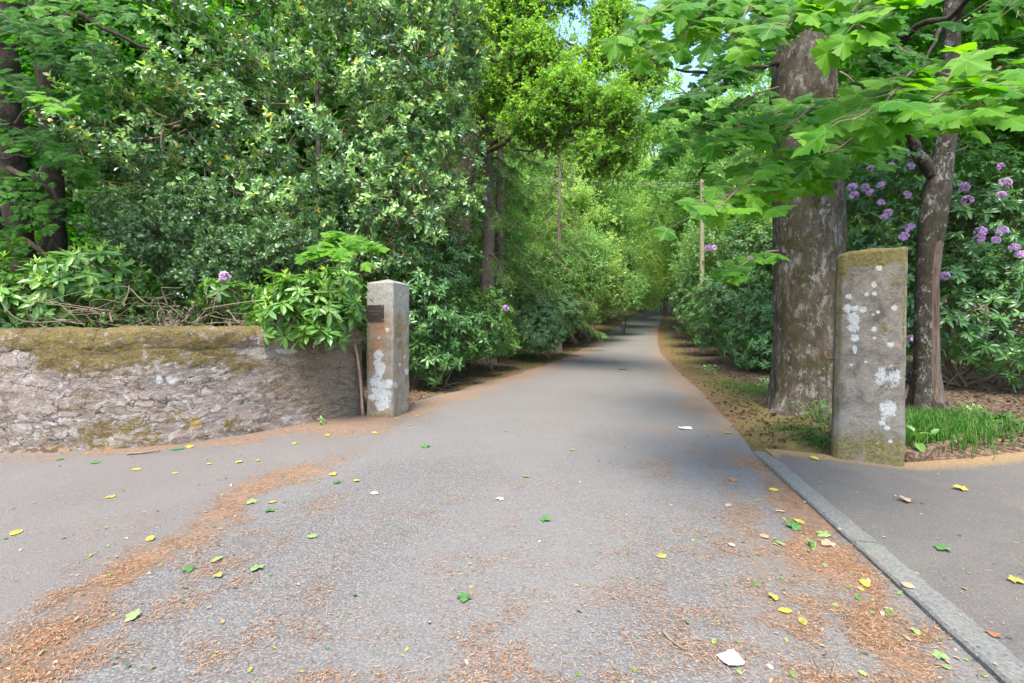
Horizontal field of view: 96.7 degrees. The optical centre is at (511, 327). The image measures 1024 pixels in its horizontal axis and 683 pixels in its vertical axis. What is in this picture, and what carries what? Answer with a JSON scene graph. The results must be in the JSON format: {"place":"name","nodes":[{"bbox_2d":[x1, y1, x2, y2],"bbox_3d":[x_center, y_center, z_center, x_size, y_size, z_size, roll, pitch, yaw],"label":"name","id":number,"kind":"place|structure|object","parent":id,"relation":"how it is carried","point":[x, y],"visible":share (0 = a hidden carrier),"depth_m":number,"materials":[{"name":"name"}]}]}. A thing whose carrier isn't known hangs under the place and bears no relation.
{"place":"outdoors","nodes":[
{"label":"outdoors","id":0,"kind":"place"},
{"bbox_2d":[0,307,998,682],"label":"road","id":1,"kind":"structure","parent":0,"point":[648,385],"depth_m":2.79,"materials":[{"name":"asphalt"}]},
{"bbox_2d":[10,529,22,534],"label":"fallen leaf","id":2,"kind":"object","parent":1,"relation":"on","point":[15,532],"visible":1,"depth_m":2.98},
{"bbox_2d":[124,608,140,621],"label":"fallen leaf","id":3,"kind":"object","parent":1,"relation":"on","point":[132,614],"visible":1,"depth_m":2.11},
{"bbox_2d":[127,450,159,454],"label":"twig","id":4,"kind":"object","parent":1,"relation":"on","point":[131,453],"visible":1,"depth_m":4.83,"materials":[{"name":"wood"}]},
{"bbox_2d":[180,565,193,571],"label":"fallen leaf","id":5,"kind":"object","parent":1,"relation":"on","point":[189,568],"visible":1,"depth_m":2.52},
{"bbox_2d":[209,556,222,562],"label":"fallen leaf","id":6,"kind":"object","parent":1,"relation":"on","point":[216,558],"visible":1,"depth_m":2.63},
{"bbox_2d":[213,571,222,576],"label":"fallen leaf","id":7,"kind":"object","parent":1,"relation":"on","point":[218,574],"visible":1,"depth_m":2.46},
{"bbox_2d":[246,498,256,503],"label":"fallen leaf","id":8,"kind":"object","parent":1,"relation":"on","point":[251,500],"visible":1,"depth_m":3.49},
{"bbox_2d":[250,564,263,570],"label":"fallen leaf","id":9,"kind":"object","parent":1,"relation":"on","point":[255,566],"visible":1,"depth_m":2.54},
{"bbox_2d":[307,533,317,537],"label":"fallen leaf","id":10,"kind":"object","parent":1,"relation":"on","point":[311,535],"visible":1,"depth_m":2.92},
{"bbox_2d":[354,344,364,415],"bbox_3d":[-2.368,0.756,6.996,0.256,1.193,0.050,0,0,27],"label":"stick","id":11,"kind":"object","parent":1,"relation":"on","point":[360,383],"visible":0.97,"depth_m":6.96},
{"bbox_2d":[366,279,408,417],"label":"gate pillar","id":12,"kind":"structure","parent":1,"relation":"on","point":[387,330],"depth_m":6.89,"materials":[{"name":"stone"}]},
{"bbox_2d":[457,592,471,601],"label":"fallen leaf","id":13,"kind":"object","parent":1,"relation":"on","point":[463,597],"visible":1,"depth_m":2.26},
{"bbox_2d":[0,392,1023,682],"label":"needle litter","id":14,"kind":"object","parent":1,"relation":"on","point":[866,572],"visible":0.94,"depth_m":2.09,"materials":[{"name":"plant"}]},
{"bbox_2d":[910,627,921,634],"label":"fallen leaf","id":15,"kind":"object","parent":14,"relation":"on","point":[917,631],"visible":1,"depth_m":2.00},
{"bbox_2d":[3,381,1023,682],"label":"leaf litter","id":16,"kind":"object","parent":1,"relation":"on","point":[769,665],"visible":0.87,"depth_m":2.13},
{"bbox_2d":[540,515,550,520],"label":"fallen leaf","id":17,"kind":"object","parent":1,"relation":"on","point":[544,517],"visible":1,"depth_m":3.18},
{"bbox_2d":[656,552,666,557],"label":"fallen leaf","id":18,"kind":"object","parent":1,"relation":"on","point":[661,555],"visible":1,"depth_m":2.67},
{"bbox_2d":[662,630,685,649],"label":"twig","id":19,"kind":"object","parent":1,"relation":"on","point":[669,638],"visible":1,"depth_m":1.94,"materials":[{"name":"wood"}]},
{"bbox_2d":[716,649,744,664],"bbox_3d":[0.883,1.332,1.835,0.085,0.012,0.075,0,0,-14],"label":"paper scrap","id":20,"kind":"object","parent":1,"relation":"on","point":[730,657],"visible":1,"depth_m":1.84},
{"bbox_2d":[768,592,777,599],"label":"fallen leaf","id":21,"kind":"object","parent":1,"relation":"on","point":[775,597],"visible":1,"depth_m":2.26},
{"bbox_2d":[778,608,791,612],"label":"fallen leaf","id":22,"kind":"object","parent":1,"relation":"on","point":[786,610],"visible":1,"depth_m":2.16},
{"bbox_2d":[782,517,800,526],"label":"weed","id":23,"kind":"object","parent":1,"relation":"on","point":[791,521],"visible":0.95,"depth_m":3.08,"materials":[{"name":"green plant"}]},
{"bbox_2d":[785,521,800,529],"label":"fallen leaf","id":24,"kind":"object","parent":1,"relation":"on","point":[795,527],"visible":1,"depth_m":3.05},
{"bbox_2d":[798,617,807,624],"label":"fallen leaf","id":25,"kind":"object","parent":1,"relation":"on","point":[800,619],"visible":1,"depth_m":2.08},
{"bbox_2d":[806,538,815,549],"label":"weed","id":26,"kind":"object","parent":1,"relation":"on","point":[812,543],"visible":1,"depth_m":2.78,"materials":[{"name":"green plant"}]},
{"bbox_2d":[816,531,830,536],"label":"fallen leaf","id":27,"kind":"object","parent":1,"relation":"on","point":[824,534],"visible":1,"depth_m":2.94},
{"bbox_2d":[820,538,835,546],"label":"fallen leaf","id":28,"kind":"object","parent":1,"relation":"on","point":[826,542],"visible":1,"depth_m":2.82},
{"bbox_2d":[831,650,839,677],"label":"twig","id":29,"kind":"object","parent":1,"relation":"on","point":[833,668],"visible":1,"depth_m":1.78,"materials":[{"name":"wood"}]},
{"bbox_2d":[860,579,869,586],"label":"fallen leaf","id":30,"kind":"object","parent":1,"relation":"on","point":[864,582],"visible":1,"depth_m":2.39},
{"bbox_2d":[885,608,894,615],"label":"fallen leaf","id":31,"kind":"object","parent":1,"relation":"on","point":[886,610],"visible":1,"depth_m":2.14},
{"bbox_2d":[931,649,949,659],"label":"fallen leaf","id":32,"kind":"object","parent":1,"relation":"on","point":[938,655],"visible":1,"depth_m":1.86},
{"bbox_2d":[0,297,1023,659],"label":"ground","id":33,"kind":"structure","parent":0,"point":[670,337],"depth_m":10.27,"materials":[{"name":"soil"}]},
{"bbox_2d":[1,3,73,275],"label":"woodland tree","id":34,"kind":"object","parent":33,"relation":"on","point":[18,46],"visible":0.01,"depth_m":10.22,"materials":[{"name":"green plant"}]},
{"bbox_2d":[0,239,150,328],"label":"rhododendron","id":35,"kind":"object","parent":33,"relation":"on","point":[99,270],"visible":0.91,"depth_m":6.06,"materials":[{"name":"green plant"}]},
{"bbox_2d":[0,0,179,327],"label":"maple tree","id":36,"kind":"object","parent":33,"relation":"on","point":[40,32],"visible":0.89,"depth_m":6.28,"materials":[{"name":"green plant"}]},
{"bbox_2d":[0,182,209,328],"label":"bush","id":37,"kind":"object","parent":33,"relation":"on","point":[156,293],"visible":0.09,"depth_m":10.13,"materials":[{"name":"green plant"}]},
{"bbox_2d":[0,0,247,327],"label":"woodland tree","id":38,"kind":"object","parent":33,"relation":"on","point":[78,208],"visible":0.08,"depth_m":9.50,"materials":[{"name":"green plant"}]},
{"bbox_2d":[20,0,324,313],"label":"woodland tree","id":39,"kind":"object","parent":33,"relation":"on","point":[79,27],"depth_m":10.77,"materials":[{"name":"green plant"}]},
{"bbox_2d":[4,284,343,327],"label":"dead branches","id":40,"kind":"object","parent":33,"relation":"on","point":[98,311],"visible":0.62,"depth_m":6.00,"materials":[{"name":"wood"}]},
{"bbox_2d":[0,325,362,451],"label":"boundary wall","id":41,"kind":"structure","parent":33,"relation":"on","point":[73,388],"depth_m":5.20,"materials":[{"name":"stone"}]},
{"bbox_2d":[22,0,358,325],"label":"woodland tree","id":42,"kind":"object","parent":33,"relation":"on","point":[259,23],"visible":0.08,"depth_m":11.25,"materials":[{"name":"green plant"}]},
{"bbox_2d":[65,176,325,325],"bbox_3d":[-5.257,-0.646,7.526,4.323,3.824,2.250,0,0,0],"label":"holly bush","id":43,"kind":"object","parent":33,"relation":"on","point":[207,237],"visible":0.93,"depth_m":7.32,"materials":[{"name":"green plant"}]},
{"bbox_2d":[188,271,262,325],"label":"rhododendron","id":44,"kind":"object","parent":33,"relation":"on","point":[229,296],"visible":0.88,"depth_m":6.64,"materials":[{"name":"green plant"}]},
{"bbox_2d":[22,0,504,329],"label":"holly tree","id":45,"kind":"object","parent":33,"relation":"on","point":[367,220],"visible":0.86,"depth_m":9.02,"materials":[{"name":"green plant"}]},
{"bbox_2d":[111,132,470,341],"bbox_3d":[-5.231,-2.310,11.967,8.633,6.816,3.374,0,0,-26],"label":"bush","id":46,"kind":"object","parent":33,"relation":"on","point":[193,316],"visible":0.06,"depth_m":11.48,"materials":[{"name":"green plant"}]},
{"bbox_2d":[233,0,354,229],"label":"woodland tree","id":47,"kind":"object","parent":33,"relation":"on","point":[321,181],"visible":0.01,"depth_m":20.99,"materials":[{"name":"green plant"}]},
{"bbox_2d":[243,264,369,355],"bbox_3d":[-2.771,0.137,6.591,1.534,2.278,1.910,0,0,27],"label":"rhododendron","id":48,"kind":"object","parent":33,"relation":"on","point":[322,315],"visible":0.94,"depth_m":6.18,"materials":[{"name":"green plant"}]},
{"bbox_2d":[197,0,456,283],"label":"woodland tree","id":49,"kind":"object","parent":33,"relation":"on","point":[326,104],"visible":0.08,"depth_m":13.77,"materials":[{"name":"green plant"}]},
{"bbox_2d":[294,231,390,398],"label":"maple sapling","id":50,"kind":"object","parent":33,"relation":"on","point":[334,248],"visible":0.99,"depth_m":5.65,"materials":[{"name":"green plant"}]},
{"bbox_2d":[234,267,535,349],"bbox_3d":[-4.154,-1.416,21.782,5.933,4.997,17.191,0,0,37],"label":"bush","id":51,"kind":"object","parent":33,"relation":"on","point":[414,300],"visible":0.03,"depth_m":20.55,"materials":[{"name":"green plant"}]},
{"bbox_2d":[307,7,504,300],"bbox_3d":[-4.343,-8.596,18.357,9.222,19.169,10.566,0,0,27],"label":"woodland tree","id":52,"kind":"object","parent":33,"relation":"on","point":[423,48],"visible":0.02,"depth_m":16.72,"materials":[{"name":"green plant"}]},
{"bbox_2d":[391,217,507,387],"bbox_3d":[-1.582,-0.672,10.914,2.303,4.096,4.555,0,0,15],"label":"rhododendron","id":53,"kind":"object","parent":33,"relation":"on","point":[460,338],"visible":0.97,"depth_m":10.18,"materials":[{"name":"green plant"}]},
{"bbox_2d":[388,43,566,298],"bbox_3d":[-2.272,-7.794,24.063,9.681,17.242,10.037,0,0,28],"label":"woodland tree","id":54,"kind":"object","parent":33,"relation":"on","point":[517,165],"visible":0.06,"depth_m":23.14,"materials":[{"name":"green plant"}]},
{"bbox_2d":[459,285,526,370],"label":"rhododendron","id":55,"kind":"object","parent":33,"relation":"on","point":[508,341],"visible":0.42,"depth_m":13.47,"materials":[{"name":"green plant"}]},
{"bbox_2d":[430,24,556,363],"bbox_3d":[-0.888,-5.216,15.636,4.813,13.003,4.621,0,0,0],"label":"spruce tree","id":56,"kind":"object","parent":33,"relation":"on","point":[488,265],"visible":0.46,"depth_m":15.81,"materials":[{"name":"green plant"}]},
{"bbox_2d":[473,117,536,239],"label":"woodland tree","id":57,"kind":"object","parent":33,"relation":"on","point":[513,157],"depth_m":35.54,"materials":[{"name":"green plant"}]},
{"bbox_2d":[446,60,576,355],"bbox_3d":[-0.095,-5.331,18.677,5.403,13.002,5.573,0,0,36],"label":"spruce tree","id":58,"kind":"object","parent":33,"relation":"on","point":[500,204],"visible":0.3,"depth_m":18.43,"materials":[{"name":"green plant"}]},
{"bbox_2d":[494,125,574,317],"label":"woodland tree","id":59,"kind":"object","parent":33,"relation":"on","point":[534,200],"depth_m":31.36,"materials":[{"name":"green plant"}]},
{"bbox_2d":[510,279,587,359],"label":"rhododendron","id":60,"kind":"object","parent":33,"relation":"on","point":[545,326],"visible":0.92,"depth_m":17.30,"materials":[{"name":"green plant"}]},
{"bbox_2d":[422,0,681,365],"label":"oak tree","id":61,"kind":"object","parent":33,"relation":"on","point":[566,92],"visible":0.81,"depth_m":12.45,"materials":[{"name":"green plant"}]},
{"bbox_2d":[505,222,619,349],"bbox_3d":[2.581,-2.202,23.123,4.333,6.629,7.275,0,0,40],"label":"bush","id":62,"kind":"object","parent":33,"relation":"on","point":[573,264],"visible":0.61,"depth_m":22.63,"materials":[{"name":"green plant"}]},
{"bbox_2d":[524,144,610,352],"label":"spruce tree","id":63,"kind":"object","parent":33,"relation":"on","point":[561,206],"visible":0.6,"depth_m":21.42,"materials":[{"name":"green plant"}]},
{"bbox_2d":[513,158,633,343],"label":"woodland tree","id":64,"kind":"object","parent":33,"relation":"on","point":[585,206],"visible":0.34,"depth_m":26.62,"materials":[{"name":"green plant"}]},
{"bbox_2d":[530,132,646,336],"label":"woodland tree","id":65,"kind":"object","parent":33,"relation":"on","point":[623,219],"visible":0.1,"depth_m":30.80,"materials":[{"name":"green plant"}]},
{"bbox_2d":[549,225,635,343],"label":"bush","id":66,"kind":"object","parent":33,"relation":"on","point":[611,302],"visible":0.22,"depth_m":27.23,"materials":[{"name":"green plant"}]},
{"bbox_2d":[536,149,659,323],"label":"woodland tree","id":67,"kind":"object","parent":33,"relation":"on","point":[640,239],"visible":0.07,"depth_m":41.43,"materials":[{"name":"green plant"}]},
{"bbox_2d":[603,227,656,332],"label":"bush","id":68,"kind":"object","parent":33,"relation":"on","point":[640,291],"visible":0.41,"depth_m":33.51,"materials":[{"name":"green plant"}]},
{"bbox_2d":[607,153,660,247],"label":"woodland tree","id":69,"kind":"object","parent":33,"relation":"on","point":[639,194],"visible":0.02,"depth_m":63.80,"materials":[{"name":"green plant"}]},
{"bbox_2d":[623,189,672,254],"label":"woodland tree","id":70,"kind":"object","parent":33,"relation":"on","point":[640,222],"visible":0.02,"depth_m":70.51,"materials":[{"name":"green plant"}]},
{"bbox_2d":[631,241,668,316],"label":"bush","id":71,"kind":"object","parent":33,"relation":"on","point":[655,299],"visible":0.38,"depth_m":46.43,"materials":[{"name":"green plant"}]},
{"bbox_2d":[620,124,699,314],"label":"woodland tree","id":72,"kind":"object","parent":33,"relation":"on","point":[665,277],"visible":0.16,"depth_m":50.05,"materials":[{"name":"green plant"}]},
{"bbox_2d":[603,30,770,313],"bbox_3d":[15.079,-11.014,35.090,14.550,22.566,15.018,0,0,-38],"label":"woodland tree","id":73,"kind":"object","parent":33,"relation":"on","point":[656,139],"visible":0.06,"depth_m":35.59,"materials":[{"name":"green plant"}]},
{"bbox_2d":[643,108,738,299],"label":"woodland tree","id":74,"kind":"object","parent":33,"relation":"on","point":[678,210],"visible":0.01,"depth_m":41.97,"materials":[{"name":"green plant"}]},
{"bbox_2d":[362,342,1023,448],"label":"dry leaf litter","id":75,"kind":"object","parent":33,"relation":"on","point":[829,432],"visible":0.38,"depth_m":7.81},
{"bbox_2d":[667,253,718,346],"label":"rhododendron","id":76,"kind":"object","parent":33,"relation":"on","point":[681,300],"visible":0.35,"depth_m":23.26,"materials":[{"name":"green plant"}]},
{"bbox_2d":[634,87,761,331],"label":"woodland tree","id":77,"kind":"object","parent":33,"relation":"on","point":[673,190],"visible":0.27,"depth_m":30.28,"materials":[{"name":"green plant"}]},
{"bbox_2d":[699,179,704,352],"bbox_3d":[8.280,-2.625,19.764,0.225,7.659,0.309,0,0,-25],"label":"utility pole","id":78,"kind":"object","parent":33,"relation":"on","point":[701,267],"visible":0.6,"depth_m":19.72,"materials":[{"name":"brown wood"}]},
{"bbox_2d":[535,177,698,182],"bbox_3d":[4.452,-6.260,19.401,7.664,0.142,0.011,0,0,-6],"label":"overhead wire","id":79,"kind":"object","parent":78,"relation":"attached to","point":[619,182],"visible":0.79,"depth_m":19.30,"materials":[{"name":"metal"}]},
{"bbox_2d":[699,364,716,374],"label":"weed","id":80,"kind":"object","parent":33,"relation":"on","point":[709,369],"visible":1,"depth_m":12.40,"materials":[{"name":"green plant"}]},
{"bbox_2d":[668,185,771,299],"bbox_3d":[10.704,-2.680,23.308,5.042,7.079,11.848,0,0,0],"label":"bush","id":81,"kind":"object","parent":33,"relation":"on","point":[690,260],"visible":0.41,"depth_m":22.02,"materials":[{"name":"green plant"}]},
{"bbox_2d":[679,217,773,371],"bbox_3d":[7.993,-1.265,15.657,4.056,5.084,8.374,0,0,0],"label":"rhododendron","id":82,"kind":"object","parent":33,"relation":"on","point":[743,326],"visible":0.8,"depth_m":14.63,"materials":[{"name":"green plant"}]},
{"bbox_2d":[721,143,762,301],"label":"woodland tree","id":83,"kind":"object","parent":33,"relation":"on","point":[735,163],"depth_m":30.62,"materials":[{"name":"green plant"}]},
{"bbox_2d":[755,376,768,387],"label":"weed","id":84,"kind":"object","parent":33,"relation":"on","point":[764,381],"visible":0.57,"depth_m":9.63,"materials":[{"name":"green plant"}]},
{"bbox_2d":[752,451,785,468],"bbox_3d":[2.601,1.391,4.623,0.158,0.159,0.596,0,0,13],"label":"kerb stone","id":85,"kind":"object","parent":33,"relation":"on","point":[762,456],"visible":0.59,"depth_m":4.56,"materials":[{"name":"concrete"}]},
{"bbox_2d":[692,48,856,292],"bbox_3d":[13.154,-7.088,22.408,9.201,15.805,8.874,0,0,41],"label":"woodland tree","id":86,"kind":"object","parent":33,"relation":"on","point":[749,112],"visible":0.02,"depth_m":22.70,"materials":[{"name":"green plant"}]},
{"bbox_2d":[729,73,886,182],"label":"woodland tree","id":87,"kind":"object","parent":33,"relation":"on","point":[753,146],"depth_m":27.96,"materials":[{"name":"green plant"}]},
{"bbox_2d":[791,399,831,422],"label":"weed","id":88,"kind":"object","parent":33,"relation":"on","point":[818,411],"visible":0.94,"depth_m":6.12,"materials":[{"name":"green plant"}]},
{"bbox_2d":[600,0,1023,418],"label":"maple tree","id":89,"kind":"object","parent":33,"relation":"on","point":[813,133],"visible":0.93,"depth_m":3.12,"materials":[{"name":"green plant"}]},
{"bbox_2d":[770,466,879,545],"bbox_3d":[2.353,1.382,3.558,0.157,0.140,1.551,0,0,13],"label":"kerb stone","id":90,"kind":"object","parent":33,"relation":"on","point":[818,503],"visible":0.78,"depth_m":3.32,"materials":[{"name":"concrete"}]},
{"bbox_2d":[743,6,969,322],"bbox_3d":[11.411,-5.015,14.912,7.951,11.947,7.703,0,0,-34],"label":"woodland tree","id":91,"kind":"object","parent":33,"relation":"on","point":[851,226],"visible":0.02,"depth_m":14.73,"materials":[{"name":"green plant"}]},
{"bbox_2d":[823,247,907,466],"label":"gate pillar","id":92,"kind":"structure","parent":33,"relation":"on","point":[868,358],"depth_m":4.46,"materials":[{"name":"stone"}]},
{"bbox_2d":[765,449,1023,661],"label":"footpath","id":93,"kind":"structure","parent":33,"relation":"on","point":[948,510],"depth_m":3.17,"materials":[{"name":"asphalt"}]},
{"bbox_2d":[933,543,950,550],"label":"fallen leaf","id":94,"kind":"object","parent":93,"relation":"on","point":[940,547],"visible":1,"depth_m":2.71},
{"bbox_2d":[954,485,967,489],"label":"fallen leaf","id":95,"kind":"object","parent":93,"relation":"on","point":[962,487],"visible":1,"depth_m":3.71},
{"bbox_2d":[986,629,1004,637],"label":"fallen leaf","id":96,"kind":"object","parent":93,"relation":"on","point":[994,634],"visible":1,"depth_m":1.95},
{"bbox_2d":[1007,575,1023,582],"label":"fallen leaf","id":97,"kind":"object","parent":93,"relation":"on","point":[1013,579],"visible":1,"depth_m":2.36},
{"bbox_2d":[905,425,938,451],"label":"weed","id":98,"kind":"object","parent":33,"relation":"on","point":[919,445],"visible":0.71,"depth_m":4.69,"materials":[{"name":"green plant"}]},
{"bbox_2d":[850,6,1011,344],"bbox_3d":[16.191,-7.795,17.973,8.384,17.427,9.605,0,0,-7],"label":"woodland tree","id":99,"kind":"object","parent":33,"relation":"on","point":[907,215],"depth_m":17.75,"materials":[{"name":"green plant"}]},
{"bbox_2d":[840,50,1023,360],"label":"bush","id":100,"kind":"object","parent":33,"relation":"on","point":[970,138],"visible":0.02,"depth_m":12.09,"materials":[{"name":"green plant"}]},
{"bbox_2d":[844,135,1023,392],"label":"rhododendron","id":101,"kind":"object","parent":33,"relation":"on","point":[981,278],"visible":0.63,"depth_m":9.10,"materials":[{"name":"green plant"}]},
{"bbox_2d":[853,541,1023,682],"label":"kerb stone","id":102,"kind":"object","parent":33,"relation":"on","point":[939,609],"visible":0.72,"depth_m":2.06,"materials":[{"name":"concrete"}]},
{"bbox_2d":[901,582,914,587],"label":"fallen leaf","id":103,"kind":"object","parent":102,"relation":"on","point":[907,584],"visible":1,"depth_m":2.31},
{"bbox_2d":[869,8,1023,352],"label":"woodland tree","id":104,"kind":"object","parent":33,"relation":"on","point":[996,217],"visible":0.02,"depth_m":13.36,"materials":[{"name":"green plant"}]},
{"bbox_2d":[874,0,1023,411],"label":"maple tree","id":105,"kind":"object","parent":33,"relation":"on","point":[926,387],"visible":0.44,"depth_m":6.81,"materials":[{"name":"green plant"}]},
{"bbox_2d":[904,418,1023,462],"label":"path edging","id":106,"kind":"object","parent":33,"relation":"on","point":[930,451],"visible":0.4,"depth_m":4.76,"materials":[{"name":"stone"}]},
{"bbox_2d":[952,401,984,414],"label":"weed","id":107,"kind":"object","parent":33,"relation":"on","point":[973,405],"visible":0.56,"depth_m":6.59,"materials":[{"name":"green plant"}]},
{"bbox_2d":[992,413,1021,425],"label":"weed","id":108,"kind":"object","parent":33,"relation":"on","point":[1008,415],"visible":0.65,"depth_m":5.96,"materials":[{"name":"green plant"}]},
{"bbox_2d":[537,150,573,241],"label":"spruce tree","id":109,"kind":"object","parent":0,"point":[557,185],"visible":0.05,"depth_m":29.90,"materials":[{"name":"green plant"}]},
{"bbox_2d":[182,0,990,298],"label":"sky","id":110,"kind":"structure","parent":0,"point":[687,78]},
{"bbox_2d":[497,325,1023,459],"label":"grass","id":111,"kind":"structure","parent":0,"point":[950,424],"depth_m":5.61,"materials":[{"name":"plant"}]}
]}

